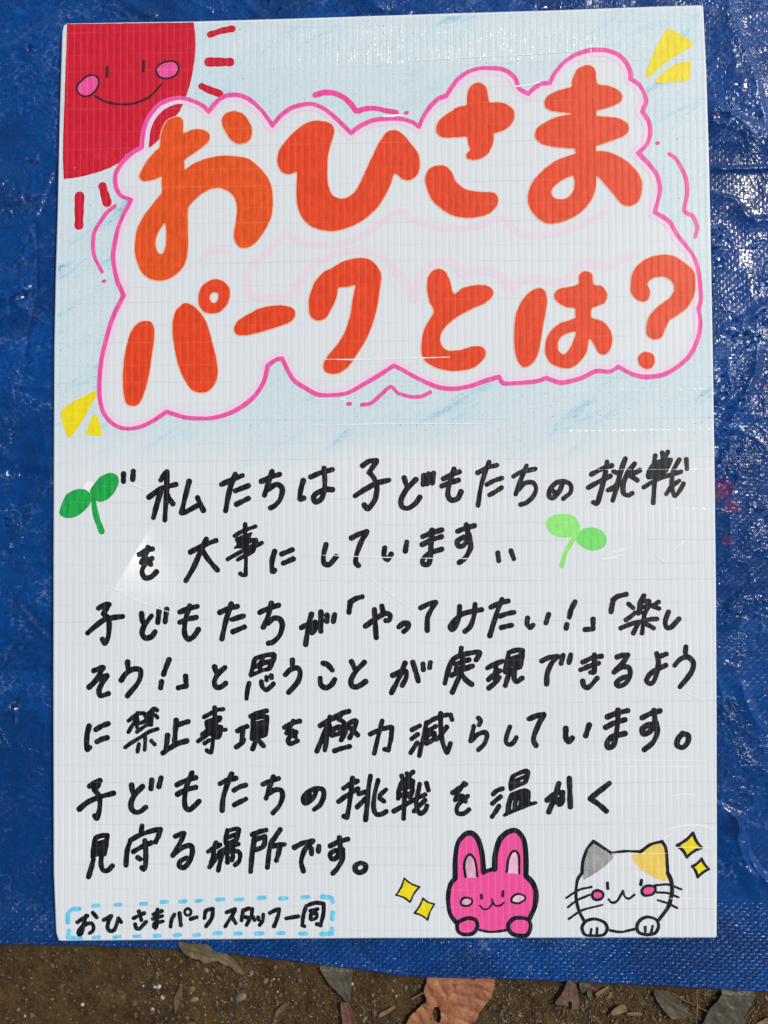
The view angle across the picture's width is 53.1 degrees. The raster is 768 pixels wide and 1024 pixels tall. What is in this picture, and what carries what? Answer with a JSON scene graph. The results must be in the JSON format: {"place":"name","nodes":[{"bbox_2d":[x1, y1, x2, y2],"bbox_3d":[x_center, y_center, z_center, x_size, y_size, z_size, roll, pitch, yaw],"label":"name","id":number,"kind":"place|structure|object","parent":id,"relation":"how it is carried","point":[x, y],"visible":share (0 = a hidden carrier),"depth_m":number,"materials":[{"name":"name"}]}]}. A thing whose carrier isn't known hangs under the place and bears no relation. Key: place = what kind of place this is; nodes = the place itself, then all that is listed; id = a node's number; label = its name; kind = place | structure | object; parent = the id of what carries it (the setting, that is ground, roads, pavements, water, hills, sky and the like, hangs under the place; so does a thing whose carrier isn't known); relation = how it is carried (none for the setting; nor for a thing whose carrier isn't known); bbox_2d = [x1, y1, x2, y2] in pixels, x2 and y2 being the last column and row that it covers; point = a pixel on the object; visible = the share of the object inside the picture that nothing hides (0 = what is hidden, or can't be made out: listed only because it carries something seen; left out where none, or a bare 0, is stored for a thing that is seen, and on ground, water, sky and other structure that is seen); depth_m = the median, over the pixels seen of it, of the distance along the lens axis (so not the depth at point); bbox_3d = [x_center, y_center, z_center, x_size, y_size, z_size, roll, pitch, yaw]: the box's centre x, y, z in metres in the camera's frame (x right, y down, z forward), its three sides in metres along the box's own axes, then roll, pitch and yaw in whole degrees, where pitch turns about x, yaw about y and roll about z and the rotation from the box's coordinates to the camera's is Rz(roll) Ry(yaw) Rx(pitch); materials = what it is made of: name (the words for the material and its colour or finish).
{"place":"outdoors","nodes":[
{"label":"outdoors","id":0,"kind":"place"},
{"bbox_2d":[0,944,767,1023],"bbox_3d":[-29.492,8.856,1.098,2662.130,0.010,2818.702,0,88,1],"label":"ground","id":1,"kind":"structure","parent":0,"point":[104,1010],"depth_m":0.70,"materials":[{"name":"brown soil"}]},
{"bbox_2d":[149,951,162,978],"bbox_3d":[-0.207,0.412,0.700,0.002,0.001,0.027,-25,88,0],"label":"twig","id":2,"kind":"object","parent":1,"relation":"on","point":[156,964],"visible":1,"depth_m":0.70,"materials":[{"name":"brown wood"}]},
{"bbox_2d":[173,986,181,1013],"bbox_3d":[-0.188,0.444,0.699,0.008,0.001,0.025,0,88,1],"label":"dry leaf","id":3,"kind":"object","parent":1,"relation":"on","point":[177,997],"visible":1,"depth_m":0.70,"materials":[{"name":"beige plant"}]},
{"bbox_2d":[188,986,194,992],"bbox_3d":[-0.175,0.435,0.702,0.007,0.004,0.006,-35,88,0],"label":"pebble","id":4,"kind":"object","parent":1,"relation":"on","point":[191,989],"visible":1,"depth_m":0.70,"materials":[{"name":"beige stone"}]},
{"bbox_2d":[190,997,198,1001],"bbox_3d":[-0.173,0.445,0.701,0.008,0.004,0.005,-5,88,1],"label":"pebble","id":5,"kind":"object","parent":1,"relation":"on","point":[193,999],"visible":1,"depth_m":0.70,"materials":[{"name":"grey stone"}]},
{"bbox_2d":[178,942,243,974],"bbox_3d":[-0.155,0.401,0.696,0.065,0.008,0.016,22,89,2],"label":"dry leaf","id":6,"kind":"object","parent":1,"relation":"on","point":[204,953],"visible":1,"depth_m":0.69,"materials":[{"name":"beige plant"}]},
{"bbox_2d":[234,992,245,1001],"bbox_3d":[-0.131,0.442,0.699,0.012,0.006,0.007,-21,88,1],"label":"pebble","id":7,"kind":"object","parent":1,"relation":"on","point":[240,996],"visible":1,"depth_m":0.70,"materials":[{"name":"grey stone"}]},
{"bbox_2d":[274,1002,288,1017],"bbox_3d":[-0.093,0.452,0.697,0.014,0.001,0.014,0,88,1],"label":"dry leaf","id":8,"kind":"object","parent":1,"relation":"on","point":[280,1009],"visible":1,"depth_m":0.70,"materials":[{"name":"beige plant"}]},
{"bbox_2d":[320,965,351,1002],"bbox_3d":[-0.043,0.427,0.696,0.030,0.005,0.034,0,88,1],"label":"dry leaf","id":9,"kind":"object","parent":1,"relation":"on","point":[339,980],"visible":1,"depth_m":0.69,"materials":[{"name":"grey plant"}]},
{"bbox_2d":[340,1002,356,1023],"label":"dry leaf","id":10,"kind":"object","parent":1,"relation":"on","point":[347,1015],"visible":1,"depth_m":0.69,"materials":[{"name":"pink plant"}]},
{"bbox_2d":[371,1010,376,1016],"bbox_3d":[-0.009,0.454,0.697,0.005,0.004,0.007,0,88,1],"label":"pebble","id":11,"kind":"object","parent":1,"relation":"on","point":[374,1013],"visible":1,"depth_m":0.69,"materials":[{"name":"brown stone"}]},
{"bbox_2d":[0,0,767,991],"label":"tarp","id":12,"kind":"object","parent":1,"relation":"on","point":[732,954],"visible":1,"depth_m":0.70,"materials":[{"name":"blue plastic"}]},
{"bbox_2d":[53,5,716,940],"bbox_3d":[-0.003,-0.039,0.702,0.606,0.005,0.853,0,88,1],"label":"sign board","id":13,"kind":"object","parent":12,"relation":"on","point":[383,565],"visible":1,"depth_m":0.70,"materials":[{"name":"white plastic"}]},
{"bbox_2d":[378,1006,394,1016],"bbox_3d":[0.002,0.451,0.694,0.016,0.001,0.010,0,88,1],"label":"straw piece","id":14,"kind":"object","parent":1,"relation":"on","point":[383,1013],"visible":1,"depth_m":0.69,"materials":[{"name":"beige plant"}]},
{"bbox_2d":[406,977,494,1023],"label":"dry leaf","id":15,"kind":"object","parent":1,"relation":"on","point":[460,1000],"visible":1,"depth_m":0.69,"materials":[{"name":"brown plant"}]},
{"bbox_2d":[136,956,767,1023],"bbox_3d":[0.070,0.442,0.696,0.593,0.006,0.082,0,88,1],"label":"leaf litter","id":16,"kind":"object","parent":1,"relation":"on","point":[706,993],"visible":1,"depth_m":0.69,"materials":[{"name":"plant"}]},
{"bbox_2d":[555,980,578,1009],"bbox_3d":[0.166,0.432,0.689,0.022,0.002,0.024,15,89,2],"label":"dry leaf","id":17,"kind":"object","parent":1,"relation":"on","point":[569,993],"visible":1,"depth_m":0.69,"materials":[{"name":"brown plant"}]},
{"bbox_2d":[579,982,591,998],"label":"dry leaf","id":18,"kind":"object","parent":1,"relation":"on","point":[583,987],"visible":1,"depth_m":0.69,"materials":[{"name":"grey plant"}]},
{"bbox_2d":[595,986,608,995],"bbox_3d":[0.196,0.431,0.691,0.012,0.001,0.009,0,88,1],"label":"straw piece","id":19,"kind":"object","parent":1,"relation":"on","point":[599,992],"visible":1,"depth_m":0.69,"materials":[{"name":"beige plant"}]},
{"bbox_2d":[611,1005,626,1014],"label":"dry leaf","id":20,"kind":"object","parent":1,"relation":"on","point":[619,1009],"visible":1,"depth_m":0.69,"materials":[{"name":"plant"}]},
{"bbox_2d":[627,1012,641,1015],"bbox_3d":[0.225,0.450,0.690,0.014,0.001,0.004,0,88,1],"label":"straw piece","id":21,"kind":"object","parent":1,"relation":"on","point":[634,1014],"visible":1,"depth_m":0.69,"materials":[{"name":"beige plant"}]},
{"bbox_2d":[653,990,694,1019],"bbox_3d":[0.259,0.443,0.689,0.017,0.002,0.041,-44,88,0],"label":"dry leaf","id":22,"kind":"object","parent":1,"relation":"on","point":[672,1006],"visible":1,"depth_m":0.69,"materials":[{"name":"grey plant"}]},
{"bbox_2d":[671,992,714,1015],"bbox_3d":[0.277,0.441,0.688,0.043,0.001,0.002,27,89,2],"label":"twig","id":23,"kind":"object","parent":1,"relation":"on","point":[687,1001],"visible":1,"depth_m":0.69,"materials":[{"name":"brown wood"}]},
{"bbox_2d":[696,990,697,1023],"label":"twig","id":24,"kind":"object","parent":1,"relation":"on","point":[696,1004],"visible":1,"depth_m":0.69,"materials":[{"name":"wood"}]},
{"bbox_2d":[702,990,754,1023],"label":"dry leaf","id":25,"kind":"object","parent":1,"relation":"on","point":[730,1007],"visible":1,"depth_m":0.69,"materials":[{"name":"grey plant"}]},
{"bbox_2d":[756,1017,767,1023],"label":"dry leaf","id":26,"kind":"object","parent":1,"relation":"on","point":[764,1021],"visible":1,"depth_m":0.69,"materials":[{"name":"plant"}]}
]}

